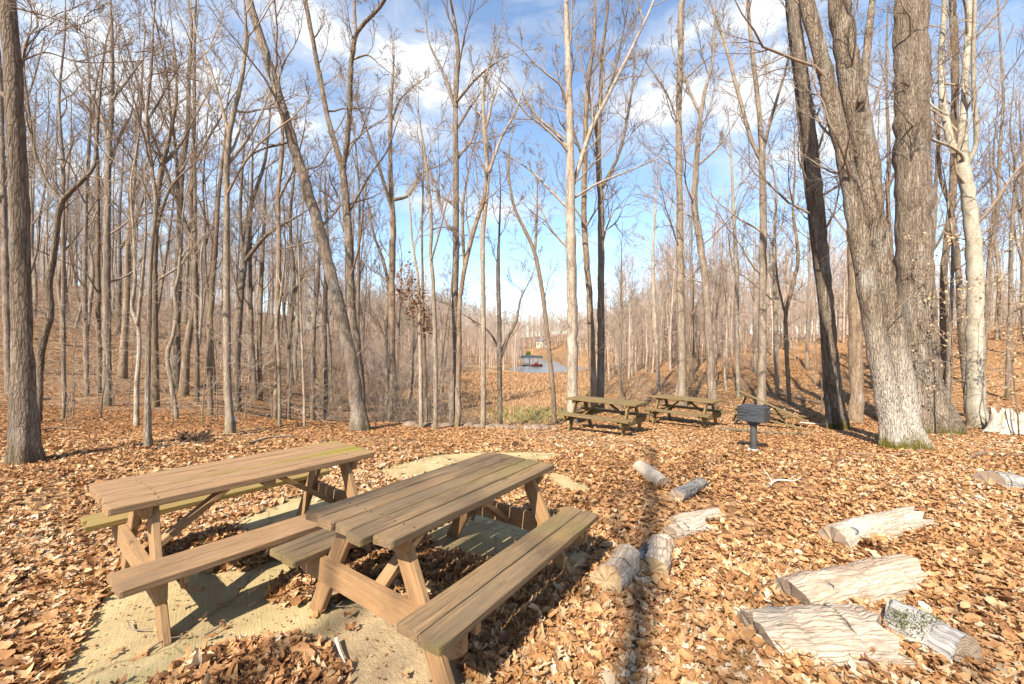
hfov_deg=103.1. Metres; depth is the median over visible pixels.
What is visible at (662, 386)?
shrub
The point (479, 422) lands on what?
shrub
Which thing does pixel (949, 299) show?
young beech
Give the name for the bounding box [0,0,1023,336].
sky
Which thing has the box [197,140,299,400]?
forest tree
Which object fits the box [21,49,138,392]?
forest tree
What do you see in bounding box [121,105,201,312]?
forest tree
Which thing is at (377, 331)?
forest tree
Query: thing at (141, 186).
forest tree
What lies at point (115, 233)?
forest tree
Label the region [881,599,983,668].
cut log
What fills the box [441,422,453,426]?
edging stone
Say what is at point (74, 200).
forest tree
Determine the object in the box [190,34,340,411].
forest tree
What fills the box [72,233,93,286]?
forest tree
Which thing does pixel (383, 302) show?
forest tree
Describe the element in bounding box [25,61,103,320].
forest tree
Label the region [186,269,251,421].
seedling tree
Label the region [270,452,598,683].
picnic table
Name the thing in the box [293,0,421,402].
forked oak
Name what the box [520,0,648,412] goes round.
forest tree
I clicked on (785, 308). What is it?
forest tree
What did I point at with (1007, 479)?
cut log
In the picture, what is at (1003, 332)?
young beech
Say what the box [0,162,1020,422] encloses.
distant woods
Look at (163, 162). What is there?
forest tree
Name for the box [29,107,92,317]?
forest tree
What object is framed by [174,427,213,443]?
root clump
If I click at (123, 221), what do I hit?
forest tree
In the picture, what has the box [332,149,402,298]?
forest tree
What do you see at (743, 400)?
picnic table
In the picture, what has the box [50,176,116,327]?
forest tree
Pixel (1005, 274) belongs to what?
young beech
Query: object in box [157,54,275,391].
forest tree
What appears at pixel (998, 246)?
forest tree
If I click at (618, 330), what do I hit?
forest tree
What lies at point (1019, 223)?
forest tree
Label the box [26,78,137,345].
forest tree
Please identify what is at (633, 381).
shrub
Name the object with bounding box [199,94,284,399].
forest tree
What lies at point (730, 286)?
forest tree
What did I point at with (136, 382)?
hornbeam tree
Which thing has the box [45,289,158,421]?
seedling tree
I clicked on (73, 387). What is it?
seedling tree
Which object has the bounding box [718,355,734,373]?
shrub
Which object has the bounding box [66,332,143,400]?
young beech
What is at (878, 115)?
forest tree
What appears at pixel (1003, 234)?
forest tree
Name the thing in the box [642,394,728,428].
picnic table
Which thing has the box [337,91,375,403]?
forest tree
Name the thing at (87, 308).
forest tree
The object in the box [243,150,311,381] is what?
forest tree
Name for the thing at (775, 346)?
forest tree
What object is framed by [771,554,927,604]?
cut log
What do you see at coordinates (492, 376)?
meadow grass
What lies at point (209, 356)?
forest tree
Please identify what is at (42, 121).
forest tree
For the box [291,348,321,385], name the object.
shrub
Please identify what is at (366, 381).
shrub
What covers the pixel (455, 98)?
oak tree
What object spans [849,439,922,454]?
fallen stick
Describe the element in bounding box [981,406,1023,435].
tree stump
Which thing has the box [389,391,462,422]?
shrub
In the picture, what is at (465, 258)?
oak tree
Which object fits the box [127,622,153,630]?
fallen stick
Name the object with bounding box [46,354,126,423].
seedling tree
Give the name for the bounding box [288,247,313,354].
forest tree
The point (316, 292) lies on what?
forest tree
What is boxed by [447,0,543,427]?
forest tree
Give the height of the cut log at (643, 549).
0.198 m
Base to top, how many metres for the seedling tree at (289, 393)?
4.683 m
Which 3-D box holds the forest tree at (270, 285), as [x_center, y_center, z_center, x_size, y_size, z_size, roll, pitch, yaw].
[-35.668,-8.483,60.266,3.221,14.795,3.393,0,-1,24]
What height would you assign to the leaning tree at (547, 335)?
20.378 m
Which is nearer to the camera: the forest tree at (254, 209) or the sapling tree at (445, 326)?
the sapling tree at (445, 326)
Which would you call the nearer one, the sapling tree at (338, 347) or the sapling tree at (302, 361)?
the sapling tree at (302, 361)
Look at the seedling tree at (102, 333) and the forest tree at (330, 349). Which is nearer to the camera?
the seedling tree at (102, 333)
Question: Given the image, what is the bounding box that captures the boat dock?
[519,355,542,365]
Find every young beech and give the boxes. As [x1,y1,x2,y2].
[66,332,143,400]
[784,293,866,411]
[901,230,1019,438]
[940,233,1023,383]
[941,246,1023,387]
[949,225,1023,435]
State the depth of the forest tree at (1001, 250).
50.14 m
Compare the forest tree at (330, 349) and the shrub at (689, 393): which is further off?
the forest tree at (330, 349)
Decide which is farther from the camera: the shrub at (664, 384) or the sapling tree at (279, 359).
the shrub at (664, 384)
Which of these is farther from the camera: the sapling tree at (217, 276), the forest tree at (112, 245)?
the forest tree at (112, 245)
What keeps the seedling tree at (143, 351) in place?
on the ground at (560, 351)
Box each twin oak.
[690,0,933,450]
[696,0,891,429]
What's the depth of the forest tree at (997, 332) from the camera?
25.89 m
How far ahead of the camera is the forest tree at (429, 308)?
58.06 m
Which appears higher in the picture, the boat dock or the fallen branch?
the boat dock
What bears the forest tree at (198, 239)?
on the ground at (560, 351)
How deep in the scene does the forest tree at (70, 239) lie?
46.86 m
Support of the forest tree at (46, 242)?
on the ground at (560, 351)
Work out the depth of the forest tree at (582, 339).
65.70 m
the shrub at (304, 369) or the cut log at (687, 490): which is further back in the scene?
the shrub at (304, 369)
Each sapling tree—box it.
[209,235,235,315]
[219,264,263,349]
[234,163,329,425]
[240,158,345,426]
[286,280,330,381]
[332,288,346,380]
[354,157,402,415]
[374,129,482,427]
[381,88,452,422]
[388,58,489,428]
[427,238,469,406]
[799,266,841,383]
[989,227,1020,332]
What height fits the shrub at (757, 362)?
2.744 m
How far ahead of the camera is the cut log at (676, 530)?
3.80 m
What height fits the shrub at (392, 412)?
4.366 m
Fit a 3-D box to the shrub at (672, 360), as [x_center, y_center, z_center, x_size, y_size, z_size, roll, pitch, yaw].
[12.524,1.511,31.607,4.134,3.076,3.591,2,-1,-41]
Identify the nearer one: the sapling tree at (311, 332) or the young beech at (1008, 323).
the young beech at (1008, 323)
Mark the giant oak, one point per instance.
(914, 193)
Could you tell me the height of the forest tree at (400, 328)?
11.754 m
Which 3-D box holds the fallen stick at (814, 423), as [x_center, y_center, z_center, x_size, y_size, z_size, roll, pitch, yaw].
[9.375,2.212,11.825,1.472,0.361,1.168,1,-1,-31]
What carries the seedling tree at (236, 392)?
on the ground at (560, 351)
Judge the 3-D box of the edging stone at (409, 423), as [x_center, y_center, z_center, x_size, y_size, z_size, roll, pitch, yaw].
[-2.529,2.089,10.127,0.412,0.243,0.335,1,-1,10]
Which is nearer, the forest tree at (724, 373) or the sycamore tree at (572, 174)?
the sycamore tree at (572, 174)
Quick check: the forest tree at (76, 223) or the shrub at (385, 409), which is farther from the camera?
the forest tree at (76, 223)
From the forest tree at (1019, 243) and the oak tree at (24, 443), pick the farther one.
the forest tree at (1019, 243)
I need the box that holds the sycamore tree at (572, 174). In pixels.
[469,0,697,424]
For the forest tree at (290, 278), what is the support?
on the ground at (560, 351)
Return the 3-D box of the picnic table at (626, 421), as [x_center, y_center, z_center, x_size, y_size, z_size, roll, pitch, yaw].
[2.204,1.824,9.641,1.813,0.917,1.483,0,-1,39]
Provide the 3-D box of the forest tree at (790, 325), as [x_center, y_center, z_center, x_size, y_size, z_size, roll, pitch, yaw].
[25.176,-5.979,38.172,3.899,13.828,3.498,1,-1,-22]
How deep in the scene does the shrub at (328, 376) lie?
27.20 m
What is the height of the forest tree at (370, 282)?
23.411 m
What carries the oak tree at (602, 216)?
on the ground at (560, 351)
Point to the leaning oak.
(359, 420)
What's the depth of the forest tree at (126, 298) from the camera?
21.81 m
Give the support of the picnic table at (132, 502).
on the sand patch
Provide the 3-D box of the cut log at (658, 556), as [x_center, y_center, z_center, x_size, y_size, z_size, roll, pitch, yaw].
[1.211,1.777,3.358,0.227,0.217,0.525,0,-1,26]
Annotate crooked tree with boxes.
[0,0,165,420]
[638,0,762,408]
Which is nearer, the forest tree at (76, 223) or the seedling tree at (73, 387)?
the seedling tree at (73, 387)
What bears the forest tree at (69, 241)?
on the ground at (560, 351)
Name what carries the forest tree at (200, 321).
on the ground at (560, 351)
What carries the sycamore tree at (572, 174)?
on the ground at (560, 351)
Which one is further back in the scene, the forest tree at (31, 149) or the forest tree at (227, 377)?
the forest tree at (31, 149)
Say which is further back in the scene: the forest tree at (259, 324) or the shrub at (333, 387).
the shrub at (333, 387)
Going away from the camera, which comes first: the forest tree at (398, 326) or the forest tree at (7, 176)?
the forest tree at (398, 326)
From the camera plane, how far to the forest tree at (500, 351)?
10.43 m
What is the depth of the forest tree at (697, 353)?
36.84 m
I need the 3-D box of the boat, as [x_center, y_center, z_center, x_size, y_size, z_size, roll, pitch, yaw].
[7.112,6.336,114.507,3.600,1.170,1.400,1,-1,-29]
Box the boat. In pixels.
[531,362,542,366]
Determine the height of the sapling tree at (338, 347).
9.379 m
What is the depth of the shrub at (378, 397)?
25.60 m
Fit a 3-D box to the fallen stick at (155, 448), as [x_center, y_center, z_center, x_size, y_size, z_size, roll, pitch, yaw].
[-5.623,1.671,6.865,0.401,0.154,0.788,0,-1,37]
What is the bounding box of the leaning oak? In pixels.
[179,0,387,431]
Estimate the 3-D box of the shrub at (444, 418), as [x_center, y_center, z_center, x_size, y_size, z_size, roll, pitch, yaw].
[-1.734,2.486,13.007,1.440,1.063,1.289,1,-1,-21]
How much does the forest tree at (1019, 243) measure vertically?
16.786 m
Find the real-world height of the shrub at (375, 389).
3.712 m
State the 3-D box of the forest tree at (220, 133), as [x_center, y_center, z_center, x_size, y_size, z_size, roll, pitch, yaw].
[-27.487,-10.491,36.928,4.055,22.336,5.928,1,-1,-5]
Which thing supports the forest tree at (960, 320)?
on the ground at (560, 351)
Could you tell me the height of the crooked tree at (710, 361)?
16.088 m
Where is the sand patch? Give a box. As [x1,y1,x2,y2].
[54,451,617,683]
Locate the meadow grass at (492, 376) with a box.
[428,368,589,424]
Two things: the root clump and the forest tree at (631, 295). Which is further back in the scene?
the forest tree at (631, 295)
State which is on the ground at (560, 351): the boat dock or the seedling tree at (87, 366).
the seedling tree at (87, 366)
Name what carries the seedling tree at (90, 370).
on the ground at (560, 351)
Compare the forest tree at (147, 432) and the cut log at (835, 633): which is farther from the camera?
the forest tree at (147, 432)
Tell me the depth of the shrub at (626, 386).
17.72 m
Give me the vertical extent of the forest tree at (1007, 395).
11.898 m
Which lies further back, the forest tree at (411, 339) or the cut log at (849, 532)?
the forest tree at (411, 339)
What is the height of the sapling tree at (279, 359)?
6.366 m
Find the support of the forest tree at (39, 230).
on the ground at (560, 351)
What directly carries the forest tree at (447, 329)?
on the ground at (560, 351)
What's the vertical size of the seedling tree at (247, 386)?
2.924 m
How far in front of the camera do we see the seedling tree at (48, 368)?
11.34 m
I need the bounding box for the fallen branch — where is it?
[718,424,815,434]
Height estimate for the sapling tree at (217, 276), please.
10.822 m
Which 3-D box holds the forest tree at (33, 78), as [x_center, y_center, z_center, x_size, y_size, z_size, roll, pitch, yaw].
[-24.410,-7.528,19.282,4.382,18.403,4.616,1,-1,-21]
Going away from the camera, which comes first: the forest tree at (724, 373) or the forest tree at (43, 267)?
the forest tree at (724, 373)
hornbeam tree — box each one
[70,118,174,426]
[139,134,219,418]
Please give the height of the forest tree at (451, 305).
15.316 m
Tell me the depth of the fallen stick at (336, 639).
2.27 m
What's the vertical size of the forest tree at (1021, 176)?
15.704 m
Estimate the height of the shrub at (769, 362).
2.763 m
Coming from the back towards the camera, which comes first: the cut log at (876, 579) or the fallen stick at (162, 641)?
the cut log at (876, 579)
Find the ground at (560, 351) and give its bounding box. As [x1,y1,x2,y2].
[0,281,1023,683]
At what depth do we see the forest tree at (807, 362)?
25.99 m
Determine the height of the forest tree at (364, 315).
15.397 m
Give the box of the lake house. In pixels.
[536,338,545,347]
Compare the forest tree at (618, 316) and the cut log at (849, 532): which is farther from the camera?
the forest tree at (618, 316)
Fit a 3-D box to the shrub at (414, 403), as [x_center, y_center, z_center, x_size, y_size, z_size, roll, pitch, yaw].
[-5.532,3.626,21.626,5.141,4.403,5.917,2,-1,-39]
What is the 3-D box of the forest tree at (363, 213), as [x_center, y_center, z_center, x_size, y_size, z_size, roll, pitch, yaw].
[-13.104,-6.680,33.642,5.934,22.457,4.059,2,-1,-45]
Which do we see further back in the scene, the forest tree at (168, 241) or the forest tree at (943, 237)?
the forest tree at (943, 237)
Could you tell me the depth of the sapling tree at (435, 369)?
9.46 m
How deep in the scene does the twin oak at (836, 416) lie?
10.76 m
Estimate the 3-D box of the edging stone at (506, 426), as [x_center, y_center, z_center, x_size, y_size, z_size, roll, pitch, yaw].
[-0.196,2.124,10.013,0.350,0.191,0.273,1,-1,-3]
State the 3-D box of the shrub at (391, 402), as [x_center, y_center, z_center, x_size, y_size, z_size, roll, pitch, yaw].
[-6.772,3.532,20.682,6.212,4.623,5.397,1,-1,16]
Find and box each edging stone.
[402,421,417,426]
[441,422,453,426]
[462,422,473,426]
[485,424,494,427]
[498,424,509,428]
[522,424,531,428]
[530,424,541,429]
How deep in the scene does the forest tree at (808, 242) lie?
60.94 m
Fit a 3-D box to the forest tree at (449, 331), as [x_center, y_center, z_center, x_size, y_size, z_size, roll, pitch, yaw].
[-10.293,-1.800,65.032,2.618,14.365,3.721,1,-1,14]
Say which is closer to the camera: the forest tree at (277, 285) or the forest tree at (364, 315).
the forest tree at (277, 285)
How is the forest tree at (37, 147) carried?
on the ground at (560, 351)
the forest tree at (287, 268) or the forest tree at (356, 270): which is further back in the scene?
the forest tree at (356, 270)
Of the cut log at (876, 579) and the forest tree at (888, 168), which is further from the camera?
the forest tree at (888, 168)
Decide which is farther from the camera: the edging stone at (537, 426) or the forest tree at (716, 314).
the forest tree at (716, 314)
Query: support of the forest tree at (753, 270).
on the ground at (560, 351)
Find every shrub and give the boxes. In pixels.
[261,356,370,420]
[283,347,342,400]
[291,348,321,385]
[298,362,347,401]
[299,367,349,420]
[304,356,344,398]
[309,349,432,421]
[314,367,440,421]
[340,359,384,395]
[344,367,407,402]
[348,369,433,421]
[365,360,474,422]
[366,398,417,422]
[370,384,399,416]
[373,383,445,420]
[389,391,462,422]
[438,406,479,423]
[461,403,494,423]
[461,404,495,423]
[580,354,659,409]
[580,360,617,394]
[605,352,662,401]
[616,364,695,406]
[653,373,676,389]
[659,344,696,372]
[670,377,702,396]
[673,354,706,393]
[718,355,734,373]
[725,362,755,392]
[740,349,782,372]
[741,347,793,377]
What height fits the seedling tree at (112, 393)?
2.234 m
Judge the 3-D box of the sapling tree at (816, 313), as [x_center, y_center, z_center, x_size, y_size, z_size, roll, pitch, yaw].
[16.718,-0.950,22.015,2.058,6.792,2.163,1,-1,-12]
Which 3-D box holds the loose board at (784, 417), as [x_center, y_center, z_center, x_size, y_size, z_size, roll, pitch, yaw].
[8.525,2.349,12.695,1.507,0.087,0.142,1,-1,-31]
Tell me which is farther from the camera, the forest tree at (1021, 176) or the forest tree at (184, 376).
the forest tree at (1021, 176)
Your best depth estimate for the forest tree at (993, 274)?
58.16 m
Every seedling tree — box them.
[35,308,59,385]
[45,255,111,414]
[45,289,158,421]
[45,324,104,417]
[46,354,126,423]
[56,322,110,407]
[67,316,121,404]
[86,322,165,405]
[95,357,132,405]
[96,353,126,407]
[112,277,144,403]
[129,310,215,412]
[153,314,195,407]
[157,295,190,426]
[166,235,234,427]
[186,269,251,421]
[195,314,260,417]
[199,297,282,420]
[204,345,255,414]
[239,343,260,415]
[258,356,288,416]
[269,290,313,418]
[283,310,323,419]
[300,304,339,419]
[326,380,345,420]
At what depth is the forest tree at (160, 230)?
66.85 m
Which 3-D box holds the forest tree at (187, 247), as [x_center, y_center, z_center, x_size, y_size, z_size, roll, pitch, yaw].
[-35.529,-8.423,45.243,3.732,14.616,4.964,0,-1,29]
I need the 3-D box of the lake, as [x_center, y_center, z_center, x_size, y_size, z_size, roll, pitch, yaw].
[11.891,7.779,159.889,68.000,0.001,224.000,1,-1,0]
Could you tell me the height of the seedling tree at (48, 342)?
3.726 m
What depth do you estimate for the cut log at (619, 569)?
2.97 m
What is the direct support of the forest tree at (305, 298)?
on the ground at (560, 351)
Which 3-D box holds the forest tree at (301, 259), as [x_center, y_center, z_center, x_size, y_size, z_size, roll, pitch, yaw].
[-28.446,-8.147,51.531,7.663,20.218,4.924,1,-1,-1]
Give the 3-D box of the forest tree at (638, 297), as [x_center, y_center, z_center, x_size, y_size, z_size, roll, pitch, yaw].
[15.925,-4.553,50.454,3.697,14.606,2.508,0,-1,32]
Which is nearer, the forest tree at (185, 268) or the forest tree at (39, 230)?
the forest tree at (39, 230)
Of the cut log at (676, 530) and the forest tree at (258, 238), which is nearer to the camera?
the cut log at (676, 530)
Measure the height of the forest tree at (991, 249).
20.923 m
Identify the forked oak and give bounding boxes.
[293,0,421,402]
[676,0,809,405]
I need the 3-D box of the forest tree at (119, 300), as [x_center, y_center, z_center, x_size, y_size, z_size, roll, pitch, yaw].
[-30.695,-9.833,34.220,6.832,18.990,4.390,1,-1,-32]
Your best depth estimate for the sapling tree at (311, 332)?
26.64 m
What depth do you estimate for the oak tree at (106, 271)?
14.50 m
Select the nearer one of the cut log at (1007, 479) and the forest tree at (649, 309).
the cut log at (1007, 479)
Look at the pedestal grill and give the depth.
7.24 m
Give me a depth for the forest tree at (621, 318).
24.52 m
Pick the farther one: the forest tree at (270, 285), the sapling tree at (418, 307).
the forest tree at (270, 285)
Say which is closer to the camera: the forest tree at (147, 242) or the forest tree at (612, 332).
the forest tree at (612, 332)
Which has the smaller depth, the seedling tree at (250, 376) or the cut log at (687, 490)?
the cut log at (687, 490)
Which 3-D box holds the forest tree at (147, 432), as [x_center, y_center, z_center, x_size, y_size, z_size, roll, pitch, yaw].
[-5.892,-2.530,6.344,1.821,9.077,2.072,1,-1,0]
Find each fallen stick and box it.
[41,422,79,430]
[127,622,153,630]
[148,632,184,650]
[151,433,208,449]
[205,620,225,635]
[249,432,294,444]
[328,601,358,606]
[334,637,345,662]
[760,464,800,486]
[776,377,823,405]
[800,422,850,424]
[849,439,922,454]
[967,444,1020,457]
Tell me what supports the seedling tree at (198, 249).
on the ground at (560, 351)
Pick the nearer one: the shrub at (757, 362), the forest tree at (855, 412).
the forest tree at (855, 412)
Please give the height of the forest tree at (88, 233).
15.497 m
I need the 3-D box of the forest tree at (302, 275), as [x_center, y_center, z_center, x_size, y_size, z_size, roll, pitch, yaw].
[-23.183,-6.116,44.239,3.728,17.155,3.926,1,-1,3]
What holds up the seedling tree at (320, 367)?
on the ground at (560, 351)
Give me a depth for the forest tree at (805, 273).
54.95 m
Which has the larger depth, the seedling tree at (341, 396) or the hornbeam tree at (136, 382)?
the seedling tree at (341, 396)
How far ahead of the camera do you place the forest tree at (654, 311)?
25.26 m
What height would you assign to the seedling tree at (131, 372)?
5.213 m
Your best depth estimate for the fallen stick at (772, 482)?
5.35 m
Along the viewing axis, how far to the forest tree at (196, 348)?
17.42 m
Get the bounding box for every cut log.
[590,544,641,593]
[632,460,670,486]
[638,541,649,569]
[641,534,674,577]
[661,514,705,541]
[668,507,721,522]
[669,477,709,502]
[737,602,914,675]
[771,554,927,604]
[818,506,934,551]
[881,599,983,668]
[972,471,1023,487]
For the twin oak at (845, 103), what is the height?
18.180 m
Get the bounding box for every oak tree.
[0,0,203,466]
[48,0,200,405]
[330,20,477,422]
[364,0,542,425]
[423,54,532,426]
[556,0,662,411]
[616,0,733,405]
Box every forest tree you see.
[0,0,112,418]
[0,1,142,394]
[0,48,57,394]
[0,105,55,318]
[0,114,60,281]
[4,22,75,227]
[5,114,60,192]
[7,61,76,196]
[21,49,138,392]
[24,77,56,299]
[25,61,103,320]
[25,67,95,272]
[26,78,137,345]
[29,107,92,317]
[29,137,82,265]
[34,173,89,286]
[43,0,262,396]
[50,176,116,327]
[50,197,95,288]
[51,145,91,286]
[51,168,91,306]
[55,14,217,378]
[61,0,226,388]
[68,156,90,289]
[69,152,122,316]
[71,0,222,448]
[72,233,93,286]
[73,198,115,288]
[88,162,114,235]
[89,117,127,309]
[99,81,175,274]
[100,115,188,334]
[105,0,260,406]
[112,144,144,317]
[112,176,122,289]
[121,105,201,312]
[123,24,222,401]
[125,159,208,323]
[138,223,164,266]
[140,195,174,297]
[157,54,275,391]
[159,214,175,299]
[161,0,391,432]
[161,32,255,415]
[167,200,221,282]
[169,234,191,302]
[188,121,243,345]
[188,136,223,362]
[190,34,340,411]
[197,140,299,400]
[197,207,221,267]
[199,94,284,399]
[209,149,283,347]
[209,199,237,343]
[219,176,266,332]
[230,177,274,329]
[238,24,372,419]
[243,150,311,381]
[246,246,259,300]
[249,160,307,356]
[250,107,341,419]
[255,234,274,336]
[258,160,311,383]
[262,244,275,330]
[266,195,296,328]
[268,203,308,346]
[270,204,315,354]
[273,145,368,420]
[274,225,316,344]
[281,209,313,342]
[281,232,296,329]
[288,132,343,420]
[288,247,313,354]
[300,170,341,378]
[302,137,374,408]
[302,255,310,335]
[320,237,368,309]
[323,132,385,392]
[329,137,394,281]
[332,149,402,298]
[333,246,372,375]
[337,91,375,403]
[342,240,374,370]
[344,248,374,380]
[355,207,385,338]
[364,287,382,339]
[366,231,411,388]
[369,309,381,364]
[373,278,406,332]
[382,258,437,403]
[395,291,406,357]
[404,317,417,376]
[417,295,443,371]
[428,261,462,395]
[436,147,542,423]
[440,279,466,331]
[443,295,450,358]
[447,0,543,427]
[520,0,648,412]
[579,314,587,367]
[594,257,647,397]
[604,216,637,407]
[605,295,626,375]
[607,279,628,371]
[612,247,645,375]
[619,254,641,377]
[624,157,675,391]
[633,252,646,359]
[641,259,657,365]
[644,222,675,293]
[650,117,708,395]
[657,220,686,352]
[663,179,714,362]
[665,202,730,380]
[675,197,717,373]
[699,105,769,397]
[699,227,739,376]
[704,222,734,391]
[705,118,806,397]
[716,205,746,357]
[717,250,755,349]
[729,210,771,373]
[744,224,757,346]
[748,187,807,383]
[756,99,809,404]
[759,208,803,349]
[762,0,941,422]
[784,226,813,327]
[785,131,833,368]
[787,0,949,280]
[792,216,807,342]
[793,193,840,274]
[801,186,847,273]
[836,99,894,348]
[879,60,1023,256]
[887,0,1023,386]
[930,36,999,417]
[932,142,1022,399]
[932,181,979,304]
[933,0,1023,364]
[936,109,1023,339]
[956,95,1023,343]
[962,216,1006,269]
[979,64,1023,399]
[979,194,1009,321]
[980,183,1021,324]
[981,82,1023,173]
[982,205,1015,270]
[984,225,999,322]
[999,163,1022,322]
[1001,137,1021,213]
[1001,147,1022,250]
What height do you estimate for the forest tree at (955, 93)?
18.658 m
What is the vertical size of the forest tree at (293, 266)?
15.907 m
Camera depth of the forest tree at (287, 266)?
53.26 m
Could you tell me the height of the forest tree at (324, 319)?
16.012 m
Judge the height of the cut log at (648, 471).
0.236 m
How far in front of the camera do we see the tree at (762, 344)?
14.02 m
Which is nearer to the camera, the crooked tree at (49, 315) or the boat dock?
the crooked tree at (49, 315)
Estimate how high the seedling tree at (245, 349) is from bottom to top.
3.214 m
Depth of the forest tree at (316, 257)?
37.90 m
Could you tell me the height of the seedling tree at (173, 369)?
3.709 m
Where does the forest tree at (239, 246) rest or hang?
on the ground at (560, 351)
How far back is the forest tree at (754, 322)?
27.84 m
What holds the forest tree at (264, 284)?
on the ground at (560, 351)
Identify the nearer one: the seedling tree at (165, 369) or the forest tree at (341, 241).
the seedling tree at (165, 369)
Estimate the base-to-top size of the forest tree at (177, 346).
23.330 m
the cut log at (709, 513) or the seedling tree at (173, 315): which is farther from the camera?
the seedling tree at (173, 315)
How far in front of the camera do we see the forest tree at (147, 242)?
61.47 m
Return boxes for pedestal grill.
[737,404,770,450]
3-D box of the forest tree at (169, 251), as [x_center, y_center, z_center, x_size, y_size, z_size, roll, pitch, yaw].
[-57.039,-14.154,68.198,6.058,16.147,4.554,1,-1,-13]
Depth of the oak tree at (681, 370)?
15.99 m
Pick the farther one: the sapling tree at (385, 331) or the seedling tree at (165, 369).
the sapling tree at (385, 331)
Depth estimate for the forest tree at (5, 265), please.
15.24 m
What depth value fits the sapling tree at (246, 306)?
30.86 m
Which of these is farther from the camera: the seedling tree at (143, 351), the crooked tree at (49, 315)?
the seedling tree at (143, 351)
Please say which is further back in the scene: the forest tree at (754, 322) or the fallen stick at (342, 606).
the forest tree at (754, 322)
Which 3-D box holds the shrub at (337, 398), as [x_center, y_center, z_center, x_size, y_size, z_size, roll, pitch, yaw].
[-8.924,2.587,17.164,5.723,4.259,4.972,1,-1,-19]
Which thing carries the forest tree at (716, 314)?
on the ground at (560, 351)
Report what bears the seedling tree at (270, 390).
on the ground at (560, 351)
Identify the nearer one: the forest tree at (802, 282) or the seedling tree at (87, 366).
the seedling tree at (87, 366)
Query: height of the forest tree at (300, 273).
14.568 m
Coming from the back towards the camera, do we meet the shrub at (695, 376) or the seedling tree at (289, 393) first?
the shrub at (695, 376)
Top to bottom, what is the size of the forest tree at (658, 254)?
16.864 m
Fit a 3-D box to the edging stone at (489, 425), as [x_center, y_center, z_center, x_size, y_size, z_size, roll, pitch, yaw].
[-0.576,2.123,10.003,0.382,0.204,0.301,0,-1,44]
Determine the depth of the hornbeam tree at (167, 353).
10.91 m
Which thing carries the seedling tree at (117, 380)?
on the ground at (560, 351)
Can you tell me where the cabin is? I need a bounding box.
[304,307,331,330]
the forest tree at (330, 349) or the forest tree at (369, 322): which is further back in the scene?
the forest tree at (369, 322)
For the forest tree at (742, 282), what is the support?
on the ground at (560, 351)
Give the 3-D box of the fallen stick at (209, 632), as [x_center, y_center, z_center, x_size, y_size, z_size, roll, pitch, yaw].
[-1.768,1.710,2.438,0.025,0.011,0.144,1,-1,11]
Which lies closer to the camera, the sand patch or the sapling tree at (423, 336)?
the sand patch
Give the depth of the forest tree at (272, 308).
66.57 m
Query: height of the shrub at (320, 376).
4.602 m
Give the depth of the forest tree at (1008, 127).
24.87 m
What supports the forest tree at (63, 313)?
on the ground at (560, 351)
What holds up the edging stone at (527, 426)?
on the ground at (560, 351)
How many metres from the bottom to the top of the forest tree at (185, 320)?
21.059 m
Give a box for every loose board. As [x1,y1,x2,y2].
[770,410,811,417]
[770,414,798,420]
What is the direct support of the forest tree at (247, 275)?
on the ground at (560, 351)
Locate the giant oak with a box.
[868,0,1005,434]
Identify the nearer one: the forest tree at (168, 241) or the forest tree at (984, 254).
the forest tree at (168, 241)
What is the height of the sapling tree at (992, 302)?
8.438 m
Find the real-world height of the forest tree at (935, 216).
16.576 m
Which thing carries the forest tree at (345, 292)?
on the ground at (560, 351)
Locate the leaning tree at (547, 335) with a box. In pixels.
[481,85,586,423]
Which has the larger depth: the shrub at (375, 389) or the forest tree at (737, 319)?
the shrub at (375, 389)
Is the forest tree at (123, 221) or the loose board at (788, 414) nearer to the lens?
the loose board at (788, 414)
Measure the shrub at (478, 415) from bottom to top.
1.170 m
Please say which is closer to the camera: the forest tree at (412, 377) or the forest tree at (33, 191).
the forest tree at (412, 377)
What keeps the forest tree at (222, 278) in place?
on the ground at (560, 351)
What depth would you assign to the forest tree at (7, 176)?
48.05 m
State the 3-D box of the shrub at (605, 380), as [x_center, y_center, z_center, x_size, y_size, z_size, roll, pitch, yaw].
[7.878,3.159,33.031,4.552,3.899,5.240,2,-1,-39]
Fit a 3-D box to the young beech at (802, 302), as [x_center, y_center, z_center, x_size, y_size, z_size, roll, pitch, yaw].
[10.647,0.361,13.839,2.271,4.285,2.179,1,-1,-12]
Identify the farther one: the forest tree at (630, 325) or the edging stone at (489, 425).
the forest tree at (630, 325)
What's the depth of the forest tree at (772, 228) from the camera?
23.55 m
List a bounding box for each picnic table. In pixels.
[81,441,373,646]
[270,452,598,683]
[556,396,653,436]
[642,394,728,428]
[733,390,807,430]
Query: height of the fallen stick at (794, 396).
1.161 m
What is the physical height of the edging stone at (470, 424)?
0.224 m
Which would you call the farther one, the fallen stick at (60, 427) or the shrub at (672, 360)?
the shrub at (672, 360)
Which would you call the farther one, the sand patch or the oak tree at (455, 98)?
the oak tree at (455, 98)
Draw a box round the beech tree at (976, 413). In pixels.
[868,0,1023,428]
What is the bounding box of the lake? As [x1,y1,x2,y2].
[509,358,588,373]
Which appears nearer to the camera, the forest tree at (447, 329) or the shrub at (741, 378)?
the shrub at (741, 378)
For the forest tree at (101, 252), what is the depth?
39.93 m
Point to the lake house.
(538, 343)
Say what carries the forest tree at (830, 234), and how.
on the ground at (560, 351)

